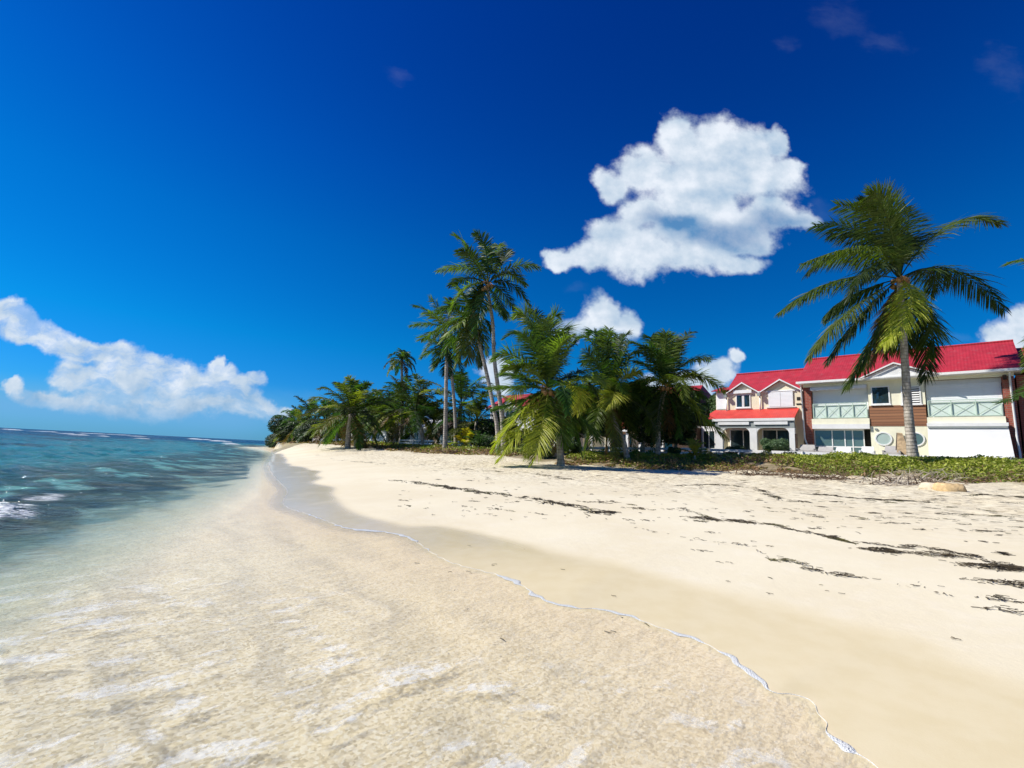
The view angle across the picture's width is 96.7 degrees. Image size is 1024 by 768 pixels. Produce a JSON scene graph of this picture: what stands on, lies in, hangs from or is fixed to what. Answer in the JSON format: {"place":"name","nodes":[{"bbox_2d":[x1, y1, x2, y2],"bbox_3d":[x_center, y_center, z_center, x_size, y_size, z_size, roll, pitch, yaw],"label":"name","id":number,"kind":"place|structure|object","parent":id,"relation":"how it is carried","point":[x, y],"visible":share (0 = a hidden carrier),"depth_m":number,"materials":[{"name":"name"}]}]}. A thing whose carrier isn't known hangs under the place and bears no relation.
{"place":"outdoors","nodes":[
{"label":"outdoors","id":0,"kind":"place"},
{"bbox_2d":[0,427,266,535],"bbox_3d":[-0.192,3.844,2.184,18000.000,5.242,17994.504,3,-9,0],"label":"sea","id":1,"kind":"structure","parent":0,"point":[47,475],"depth_m":19.97,"materials":[{"name":"liquid"}]},
{"bbox_2d":[0,442,1023,767],"bbox_3d":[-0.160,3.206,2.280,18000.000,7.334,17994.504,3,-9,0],"label":"ground","id":2,"kind":"structure","parent":0,"point":[248,620],"depth_m":4.08,"materials":[{"name":"sand"}]},
{"bbox_2d":[264,434,282,447],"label":"thicket","id":3,"kind":"object","parent":2,"relation":"on","point":[268,443],"visible":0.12,"depth_m":108.67,"materials":[{"name":"green plant"}]},
{"bbox_2d":[267,415,297,440],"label":"thicket","id":4,"kind":"object","parent":2,"relation":"on","point":[276,426],"visible":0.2,"depth_m":98.55,"materials":[{"name":"green plant"}]},
{"bbox_2d":[267,412,297,447],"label":"coconut palm","id":5,"kind":"object","parent":2,"relation":"on","point":[290,415],"visible":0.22,"depth_m":98.17,"materials":[{"name":"green plant"}]},
{"bbox_2d":[269,405,306,442],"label":"coconut palm","id":6,"kind":"object","parent":2,"relation":"on","point":[297,409],"visible":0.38,"depth_m":93.59,"materials":[{"name":"green plant"}]},
{"bbox_2d":[279,396,322,439],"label":"coconut palm","id":7,"kind":"object","parent":2,"relation":"on","point":[307,417],"visible":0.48,"depth_m":87.22,"materials":[{"name":"green plant"}]},
{"bbox_2d":[292,417,342,441],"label":"thicket","id":8,"kind":"object","parent":2,"relation":"on","point":[300,430],"visible":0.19,"depth_m":80.47,"materials":[{"name":"green plant"}]},
{"bbox_2d":[296,399,342,443],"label":"coconut palm","id":9,"kind":"object","parent":2,"relation":"on","point":[324,403],"visible":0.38,"depth_m":72.55,"materials":[{"name":"green plant"}]},
{"bbox_2d":[302,398,352,440],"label":"coconut palm","id":10,"kind":"object","parent":2,"relation":"on","point":[335,436],"visible":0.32,"depth_m":69.11,"materials":[{"name":"green plant"}]},
{"bbox_2d":[299,378,394,449],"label":"coconut palm","id":11,"kind":"object","parent":2,"relation":"on","point":[360,432],"visible":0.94,"depth_m":45.25,"materials":[{"name":"green plant"}]},
{"bbox_2d":[305,375,393,448],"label":"coconut palm","id":12,"kind":"object","parent":2,"relation":"on","point":[328,438],"visible":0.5,"depth_m":46.23,"materials":[{"name":"green plant"}]},
{"bbox_2d":[312,438,395,442],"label":"white fence","id":13,"kind":"object","parent":2,"relation":"on","point":[369,440],"visible":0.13,"depth_m":62.61,"materials":[{"name":"paint"}]},
{"bbox_2d":[342,391,393,441],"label":"coconut palm","id":14,"kind":"object","parent":2,"relation":"on","point":[374,431],"visible":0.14,"depth_m":59.49,"materials":[{"name":"green plant"}]},
{"bbox_2d":[356,387,412,441],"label":"coconut palm","id":15,"kind":"object","parent":2,"relation":"on","point":[383,417],"visible":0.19,"depth_m":57.38,"materials":[{"name":"green plant"}]},
{"bbox_2d":[358,389,412,435],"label":"broadleaf tree","id":16,"kind":"object","parent":2,"relation":"on","point":[366,409],"visible":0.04,"depth_m":63.83,"materials":[{"name":"green plant"}]},
{"bbox_2d":[383,348,415,402],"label":"coconut palm","id":17,"kind":"object","parent":2,"relation":"on","point":[402,355],"visible":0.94,"depth_m":62.62,"materials":[{"name":"green plant"}]},
{"bbox_2d":[366,374,441,441],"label":"coconut palm","id":18,"kind":"object","parent":2,"relation":"on","point":[404,385],"visible":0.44,"depth_m":51.49,"materials":[{"name":"green plant"}]},
{"bbox_2d":[376,416,431,442],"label":"white bungalow","id":19,"kind":"object","parent":2,"relation":"on","point":[378,436],"visible":0.11,"depth_m":62.13,"materials":[{"name":"paint"}]},
{"bbox_2d":[367,373,453,444],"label":"coconut palm","id":20,"kind":"object","parent":2,"relation":"on","point":[416,398],"visible":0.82,"depth_m":46.56,"materials":[{"name":"green plant"}]},
{"bbox_2d":[273,439,570,455],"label":"beach creeper","id":21,"kind":"object","parent":2,"relation":"on","point":[396,446],"visible":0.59,"depth_m":40.33,"materials":[{"name":"green plant"}]},
{"bbox_2d":[407,420,439,444],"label":"grey bungalow","id":22,"kind":"object","parent":2,"relation":"on","point":[416,436],"visible":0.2,"depth_m":57.48,"materials":[{"name":"white paint"}]},
{"bbox_2d":[414,432,418,442],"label":"door","id":23,"kind":"structure","parent":22,"relation":"in","point":[416,435],"depth_m":57.41,"materials":[{"name":"teal paint"}]},
{"bbox_2d":[404,400,450,419],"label":"broadleaf tree","id":24,"kind":"object","parent":2,"relation":"on","point":[418,411],"visible":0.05,"depth_m":62.26,"materials":[{"name":"green plant"}]},
{"bbox_2d":[399,439,459,445],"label":"white fence","id":25,"kind":"object","parent":2,"relation":"on","point":[413,442],"visible":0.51,"depth_m":46.83,"materials":[{"name":"paint"}]},
{"bbox_2d":[399,397,461,442],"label":"coconut palm","id":26,"kind":"object","parent":2,"relation":"on","point":[433,416],"visible":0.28,"depth_m":49.34,"materials":[{"name":"green plant"}]},
{"bbox_2d":[407,295,470,447],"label":"coconut palm","id":27,"kind":"object","parent":2,"relation":"on","point":[440,319],"visible":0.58,"depth_m":40.62,"materials":[{"name":"green plant"}]},
{"bbox_2d":[418,327,467,446],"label":"coconut palm","id":28,"kind":"object","parent":2,"relation":"on","point":[450,369],"visible":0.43,"depth_m":42.09,"materials":[{"name":"green plant"}]},
{"bbox_2d":[414,447,480,453],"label":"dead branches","id":29,"kind":"object","parent":2,"relation":"on","point":[452,452],"visible":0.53,"depth_m":34.07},
{"bbox_2d":[437,421,467,442],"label":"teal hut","id":30,"kind":"object","parent":2,"relation":"on","point":[441,438],"visible":0.14,"depth_m":53.28,"materials":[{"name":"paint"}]},
{"bbox_2d":[448,427,474,445],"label":"young palm","id":31,"kind":"object","parent":2,"relation":"on","point":[467,433],"visible":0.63,"depth_m":41.36,"materials":[{"name":"yellow plant"}]},
{"bbox_2d":[415,370,509,444],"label":"coconut palm","id":32,"kind":"object","parent":2,"relation":"on","point":[461,383],"visible":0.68,"depth_m":46.34,"materials":[{"name":"green plant"}]},
{"bbox_2d":[427,281,510,452],"bbox_3d":[-3.236,-1.519,32.847,6.035,13.144,4.851,3,-9,0],"label":"coconut palm","id":33,"kind":"object","parent":2,"relation":"on","point":[463,343],"visible":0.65,"depth_m":32.69,"materials":[{"name":"green plant"}]},
{"bbox_2d":[436,390,507,446],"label":"coconut palm","id":34,"kind":"object","parent":2,"relation":"on","point":[478,410],"visible":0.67,"depth_m":43.51,"materials":[{"name":"green plant"}]},
{"bbox_2d":[463,429,494,446],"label":"young palm","id":35,"kind":"object","parent":2,"relation":"on","point":[480,437],"visible":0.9,"depth_m":37.53,"materials":[{"name":"green plant"}]},
{"bbox_2d":[474,435,500,446],"bbox_3d":[-2.085,5.107,39.611,2.663,1.465,2.609,3,-9,0],"label":"bush","id":36,"kind":"object","parent":2,"relation":"on","point":[489,441],"visible":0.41,"depth_m":39.01,"materials":[{"name":"green plant"}]},
{"bbox_2d":[434,228,541,454],"bbox_3d":[-1.988,-3.228,31.773,7.800,16.368,5.258,3,-9,0],"label":"coconut palm","id":37,"kind":"object","parent":2,"relation":"on","point":[466,253],"visible":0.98,"depth_m":32.24,"materials":[{"name":"green plant"}]},
{"bbox_2d":[470,417,517,445],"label":"broadleaf tree","id":38,"kind":"object","parent":2,"relation":"on","point":[489,431],"visible":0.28,"depth_m":44.47,"materials":[{"name":"green plant"}]},
{"bbox_2d":[485,394,551,447],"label":"red roofed house","id":39,"kind":"structure","parent":2,"relation":"on","point":[507,412],"depth_m":56.15,"materials":[{"name":"white paint"}]},
{"bbox_2d":[513,431,527,447],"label":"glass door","id":40,"kind":"structure","parent":39,"relation":"in","point":[519,442],"depth_m":54.28,"materials":[{"name":"grey"}]},
{"bbox_2d":[514,428,554,450],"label":"young palm","id":41,"kind":"object","parent":2,"relation":"on","point":[524,442],"visible":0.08,"depth_m":32.50,"materials":[{"name":"green plant"}]},
{"bbox_2d":[534,445,555,457],"bbox_3d":[2.058,4.265,28.704,1.563,0.870,1.462,3,-9,0],"label":"bush","id":42,"kind":"object","parent":2,"relation":"on","point":[549,453],"visible":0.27,"depth_m":28.29,"materials":[{"name":"green plant"}]},
{"bbox_2d":[485,298,612,467],"bbox_3d":[1.851,-0.097,24.110,6.792,9.085,5.661,3,-9,0],"label":"coconut palm","id":43,"kind":"object","parent":2,"relation":"on","point":[549,403],"visible":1,"depth_m":23.54,"materials":[{"name":"green plant"}]},
{"bbox_2d":[541,435,604,450],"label":"porch house","id":44,"kind":"structure","parent":2,"relation":"on","point":[595,443],"depth_m":50.02,"materials":[{"name":"beige paint"}]},
{"bbox_2d":[564,440,581,453],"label":"bush","id":45,"kind":"object","parent":2,"relation":"on","point":[576,448],"visible":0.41,"depth_m":29.47,"materials":[{"name":"green plant"}]},
{"bbox_2d":[270,470,877,767],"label":"swash foam","id":46,"kind":"object","parent":2,"relation":"on","point":[844,746],"visible":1,"depth_m":3.94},
{"bbox_2d":[554,382,622,450],"bbox_3d":[5.255,2.600,32.838,5.220,5.125,5.363,3,-9,0],"label":"broadleaf tree","id":47,"kind":"object","parent":2,"relation":"on","point":[582,435],"visible":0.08,"depth_m":31.70,"materials":[{"name":"green plant"}]},
{"bbox_2d":[570,325,658,462],"bbox_3d":[6.077,0.344,28.316,6.282,8.986,5.538,3,-9,0],"label":"coconut palm","id":48,"kind":"object","parent":2,"relation":"on","point":[610,362],"visible":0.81,"depth_m":27.96,"materials":[{"name":"green plant"}]},
{"bbox_2d":[590,429,650,450],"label":"porch house","id":49,"kind":"structure","parent":2,"relation":"on","point":[625,434],"depth_m":44.68,"materials":[{"name":"beige paint"}]},
{"bbox_2d":[611,435,631,450],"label":"glass door","id":50,"kind":"structure","parent":49,"relation":"in","point":[630,442],"depth_m":45.33,"materials":[{"name":"grey"}]},
{"bbox_2d":[582,446,705,453],"bbox_3d":[9.277,5.116,32.874,9.628,1.609,0.153,3,-9,-3],"label":"white fence","id":51,"kind":"object","parent":2,"relation":"on","point":[646,448],"visible":0.28,"depth_m":32.98,"materials":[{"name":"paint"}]},
{"bbox_2d":[603,381,693,452],"bbox_3d":[9.156,2.593,32.922,6.835,5.419,7.738,3,-9,0],"label":"broadleaf tree","id":52,"kind":"object","parent":2,"relation":"on","point":[642,437],"visible":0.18,"depth_m":31.23,"materials":[{"name":"green plant"}]},
{"bbox_2d":[616,328,729,454],"bbox_3d":[10.051,0.322,29.094,7.090,8.854,6.165,3,-9,0],"label":"coconut palm","id":53,"kind":"object","parent":2,"relation":"on","point":[663,353],"visible":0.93,"depth_m":29.27,"materials":[{"name":"green plant"}]},
{"bbox_2d":[639,385,710,450],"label":"porch house","id":54,"kind":"structure","parent":2,"relation":"on","point":[696,386],"depth_m":43.30,"materials":[{"name":"beige paint"}]},
{"bbox_2d":[332,458,1023,640],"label":"seaweed wrack","id":55,"kind":"object","parent":2,"relation":"on","point":[806,563],"visible":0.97,"depth_m":9.75,"materials":[{"name":"plant"}]},
{"bbox_2d":[662,403,709,446],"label":"broadleaf tree","id":56,"kind":"object","parent":2,"relation":"on","point":[688,434],"visible":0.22,"depth_m":33.65,"materials":[{"name":"green plant"}]},
{"bbox_2d":[672,426,701,451],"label":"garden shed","id":57,"kind":"structure","parent":2,"relation":"on","point":[698,431],"depth_m":38.31,"materials":[{"name":"grey wood"}]},
{"bbox_2d":[674,438,713,458],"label":"young palm","id":58,"kind":"object","parent":2,"relation":"on","point":[693,445],"visible":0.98,"depth_m":27.23,"materials":[{"name":"green plant"}]},
{"bbox_2d":[375,463,1023,625],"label":"seaweed wrack","id":59,"kind":"object","parent":2,"relation":"on","point":[841,539],"visible":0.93,"depth_m":10.23,"materials":[{"name":"plant"}]},
{"bbox_2d":[679,516,729,521],"bbox_3d":[3.900,2.709,9.203,0.989,0.064,0.344,-4,-11,39],"label":"seaweed clump","id":60,"kind":"object","parent":2,"relation":"on","point":[702,517],"visible":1,"depth_m":9.20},
{"bbox_2d":[689,390,720,425],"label":"broadleaf tree","id":61,"kind":"object","parent":2,"relation":"on","point":[711,405],"visible":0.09,"depth_m":40.29,"materials":[{"name":"green plant"}]},
{"bbox_2d":[725,445,745,453],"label":"bush","id":62,"kind":"object","parent":2,"relation":"on","point":[741,447],"visible":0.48,"depth_m":34.11,"materials":[{"name":"green plant"}]},
{"bbox_2d":[725,519,755,523],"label":"seaweed clump","id":63,"kind":"object","parent":2,"relation":"on","point":[736,520],"visible":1,"depth_m":8.94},
{"bbox_2d":[701,368,805,454],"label":"gabled house","id":64,"kind":"structure","parent":2,"relation":"on","point":[752,410],"depth_m":35.75,"materials":[{"name":"beige paint"}]},
{"bbox_2d":[703,430,715,448],"bbox_3d":[16.405,4.632,37.893,1.040,1.540,0.090,-6,-12,44],"label":"glass door","id":65,"kind":"structure","parent":64,"relation":"in","point":[709,439],"depth_m":37.87,"materials":[{"name":"white paint"}]},
{"bbox_2d":[730,429,749,452],"bbox_3d":[18.415,4.557,36.233,2.040,1.890,0.090,-6,-12,44],"label":"glass door","id":66,"kind":"structure","parent":64,"relation":"in","point":[740,437],"depth_m":36.42,"materials":[{"name":"white paint"}]},
{"bbox_2d":[735,394,750,408],"bbox_3d":[18.610,1.403,36.672,1.200,1.150,0.150,-6,-12,44],"label":"window","id":67,"kind":"structure","parent":64,"relation":"in","point":[743,401],"depth_m":36.66,"materials":[{"name":"white paint"}]},
{"bbox_2d":[762,429,789,453],"bbox_3d":[20.121,4.388,34.552,2.040,1.890,0.090,-6,-12,44],"label":"glass door","id":68,"kind":"structure","parent":64,"relation":"in","point":[772,434],"depth_m":34.64,"materials":[{"name":"white paint"}]},
{"bbox_2d":[795,434,797,449],"bbox_3d":[20.194,4.297,32.590,0.440,1.650,0.090,-6,-12,44],"label":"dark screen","id":69,"kind":"object","parent":64,"relation":"attached to","point":[796,441],"visible":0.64,"depth_m":32.50,"materials":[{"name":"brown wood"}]},
{"bbox_2d":[717,465,824,476],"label":"dead branches","id":70,"kind":"object","parent":2,"relation":"on","point":[759,473],"visible":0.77,"depth_m":21.21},
{"bbox_2d":[760,438,789,450],"bbox_3d":[18.839,4.449,32.563,1.918,1.247,1.862,3,-9,0],"label":"bush","id":71,"kind":"object","parent":2,"relation":"on","point":[779,445],"visible":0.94,"depth_m":32.28,"materials":[{"name":"green plant"}]},
{"bbox_2d":[765,557,800,563],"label":"seaweed clump","id":72,"kind":"object","parent":2,"relation":"on","point":[783,559],"visible":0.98,"depth_m":6.27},
{"bbox_2d":[554,448,1023,482],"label":"beach creeper","id":73,"kind":"object","parent":2,"relation":"on","point":[845,459],"visible":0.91,"depth_m":23.79,"materials":[{"name":"green plant"}]},
{"bbox_2d":[800,567,823,571],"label":"seaweed clump","id":74,"kind":"object","parent":2,"relation":"on","point":[812,569],"visible":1,"depth_m":5.82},
{"bbox_2d":[773,464,870,482],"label":"dead branches","id":75,"kind":"object","parent":2,"relation":"on","point":[836,478],"visible":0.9,"depth_m":19.21,"materials":[{"name":"wood"}]},
{"bbox_2d":[821,571,868,578],"bbox_3d":[4.068,2.335,5.583,0.478,0.047,0.141,-4,-11,37],"label":"seaweed clump","id":76,"kind":"object","parent":2,"relation":"on","point":[842,573],"visible":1,"depth_m":5.60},
{"bbox_2d":[848,476,865,479],"bbox_3d":[14.810,4.039,19.551,0.609,0.200,0.447,-3,-10,34],"label":"rock","id":77,"kind":"object","parent":2,"relation":"on","point":[859,478],"visible":0.38,"depth_m":19.39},
{"bbox_2d":[710,448,1011,459],"bbox_3d":[20.826,4.794,28.940,16.241,0.920,0.171,-6,-12,44],"label":"white fence","id":78,"kind":"object","parent":2,"relation":"on","point":[752,451],"visible":0.26,"depth_m":31.71,"materials":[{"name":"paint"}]},
{"bbox_2d":[856,547,912,554],"bbox_3d":[5.483,2.464,6.795,0.753,0.070,0.410,-5,-11,40],"label":"seaweed clump","id":79,"kind":"object","parent":2,"relation":"on","point":[890,550],"visible":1,"depth_m":6.76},
{"bbox_2d":[857,473,918,485],"bbox_3d":[13.941,3.522,16.699,2.148,0.607,2.086,-4,-11,40],"label":"dead shrub","id":80,"kind":"object","parent":2,"relation":"on","point":[895,483],"visible":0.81,"depth_m":16.60,"materials":[{"name":"plant"}]},
{"bbox_2d":[774,179,1013,456],"bbox_3d":[20.751,-3.846,24.904,12.885,16.084,6.177,5,-9,-16],"label":"coconut palm","id":81,"kind":"object","parent":2,"relation":"on","point":[895,324],"visible":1,"depth_m":24.47,"materials":[{"name":"green plant"}]},
{"bbox_2d":[838,470,971,484],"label":"dead branches","id":82,"kind":"object","parent":2,"relation":"on","point":[914,482],"visible":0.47,"depth_m":17.11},
{"bbox_2d":[796,339,1023,457],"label":"beach house","id":83,"kind":"structure","parent":2,"relation":"on","point":[956,412],"depth_m":28.84,"materials":[{"name":"beige paint"}]},
{"bbox_2d":[796,445,816,451],"bbox_3d":[20.630,4.610,31.901,1.080,0.750,0.886,-6,-12,44],"label":"covered chair","id":84,"kind":"object","parent":83,"relation":"on","point":[807,448],"visible":0.5,"depth_m":31.96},
{"bbox_2d":[815,447,832,451],"bbox_3d":[21.336,4.582,31.050,1.030,0.620,0.882,-6,-12,44],"label":"covered chair","id":85,"kind":"object","parent":83,"relation":"on","point":[825,449],"visible":0.39,"depth_m":31.17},
{"bbox_2d":[814,429,864,452],"bbox_3d":[22.837,4.050,31.825,2.890,1.770,0.100,-6,-12,44],"label":"sliding door","id":86,"kind":"structure","parent":83,"relation":"in","point":[853,438],"depth_m":31.79,"materials":[{"name":"white paint"}]},
{"bbox_2d":[833,447,852,452],"bbox_3d":[22.047,4.511,30.350,0.980,0.620,0.882,-6,-12,44],"label":"covered chair","id":87,"kind":"object","parent":83,"relation":"on","point":[844,449],"visible":0.46,"depth_m":30.48,"materials":[{"name":"white fabric"}]},
{"bbox_2d":[859,446,875,453],"bbox_3d":[22.975,4.381,29.447,0.780,0.700,0.788,-6,-12,44],"label":"covered chair","id":88,"kind":"object","parent":83,"relation":"on","point":[865,449],"visible":0.48,"depth_m":29.54,"materials":[{"name":"white fabric"}]},
{"bbox_2d":[865,430,871,446],"bbox_3d":[24.323,4.148,30.976,0.388,2.070,0.050,-6,-12,44],"label":"dark doorway","id":89,"kind":"structure","parent":83,"relation":"in","point":[867,432],"depth_m":31.05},
{"bbox_2d":[870,386,891,405],"bbox_3d":[24.473,0.786,30.257,1.080,1.290,0.150,-6,-12,44],"label":"window","id":90,"kind":"structure","parent":83,"relation":"in","point":[880,395],"depth_m":30.27,"materials":[{"name":"glass"}]},
{"bbox_2d":[875,432,891,445],"bbox_3d":[24.347,3.589,29.847,0.900,0.900,0.070,-6,-12,44],"label":"round window","id":91,"kind":"structure","parent":83,"relation":"in","point":[882,438],"depth_m":29.84,"materials":[{"name":"glass"}]},
{"bbox_2d":[882,446,900,454],"bbox_3d":[24.040,4.299,28.823,0.880,0.780,0.887,-6,-12,44],"label":"covered chair","id":92,"kind":"object","parent":83,"relation":"on","point":[890,450],"visible":0.61,"depth_m":28.92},
{"bbox_2d":[896,433,905,454],"bbox_3d":[24.690,3.890,28.742,0.814,1.692,0.974,-6,-12,44],"label":"leaning board","id":93,"kind":"object","parent":83,"relation":"on","point":[900,443],"visible":0.61,"depth_m":28.86,"materials":[{"name":"brown wood"}]},
{"bbox_2d":[900,385,922,405],"bbox_3d":[25.557,0.742,29.176,1.060,1.260,0.150,-6,-12,44],"label":"window","id":94,"kind":"structure","parent":83,"relation":"in","point":[916,391],"depth_m":29.02,"materials":[{"name":"white paint"}]},
{"bbox_2d":[915,432,924,445],"bbox_3d":[25.470,3.477,28.741,0.900,0.900,0.070,-6,-12,44],"label":"round window","id":95,"kind":"structure","parent":83,"relation":"in","point":[920,439],"depth_m":28.59,"materials":[{"name":"glass"}]},
{"bbox_2d":[918,482,933,488],"bbox_3d":[13.918,3.403,15.045,0.743,0.293,0.549,-3,-10,34],"label":"rock","id":96,"kind":"object","parent":2,"relation":"on","point":[925,485],"visible":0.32,"depth_m":15.03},
{"bbox_2d":[881,463,973,482],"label":"dead branches","id":97,"kind":"object","parent":2,"relation":"on","point":[925,478],"visible":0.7,"depth_m":19.60,"materials":[{"name":"plant"}]},
{"bbox_2d":[898,550,978,557],"bbox_3d":[6.077,2.432,6.511,1.036,0.076,0.326,-2,-10,32],"label":"seaweed clump","id":98,"kind":"object","parent":2,"relation":"on","point":[943,554],"visible":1,"depth_m":6.51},
{"bbox_2d":[932,482,966,491],"bbox_3d":[14.033,3.341,14.618,0.808,0.328,0.590,-3,-10,34],"label":"rock","id":99,"kind":"object","parent":2,"relation":"on","point":[950,487],"visible":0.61,"depth_m":14.46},
{"bbox_2d":[927,470,990,482],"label":"dead branches","id":100,"kind":"object","parent":2,"relation":"on","point":[986,478],"visible":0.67,"depth_m":18.87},
{"bbox_2d":[943,560,1023,571],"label":"seaweed clump","id":101,"kind":"object","parent":2,"relation":"on","point":[1008,567],"visible":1,"depth_m":5.84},
{"bbox_2d":[959,577,1023,587],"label":"seaweed clump","id":102,"kind":"object","parent":2,"relation":"on","point":[1019,582],"visible":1,"depth_m":5.24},
{"bbox_2d":[971,605,1023,612],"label":"seaweed clump","id":103,"kind":"object","parent":2,"relation":"on","point":[998,607],"visible":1,"depth_m":4.41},
{"bbox_2d":[976,594,1023,602],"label":"seaweed clump","id":104,"kind":"object","parent":2,"relation":"on","point":[999,597],"visible":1,"depth_m":4.70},
{"bbox_2d":[991,551,1015,555],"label":"seaweed clump","id":105,"kind":"object","parent":2,"relation":"on","point":[1005,553],"visible":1,"depth_m":6.50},
{"bbox_2d":[991,258,1023,463],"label":"coconut palm","id":106,"kind":"object","parent":2,"relation":"on","point":[1004,400],"visible":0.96,"depth_m":19.41,"materials":[{"name":"green plant"}]},
{"bbox_2d":[1014,348,1023,457],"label":"brick house","id":107,"kind":"structure","parent":2,"relation":"on","point":[1020,401],"depth_m":26.30,"materials":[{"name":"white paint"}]},
{"bbox_2d":[0,0,1023,440],"label":"sky","id":108,"kind":"structure","parent":0,"point":[215,214],"materials":[{"name":"blue"}]},
{"bbox_2d":[667,447,681,453],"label":"bush","id":109,"kind":"object","parent":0,"point":[670,450],"visible":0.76,"depth_m":32.06,"materials":[{"name":"green plant"}]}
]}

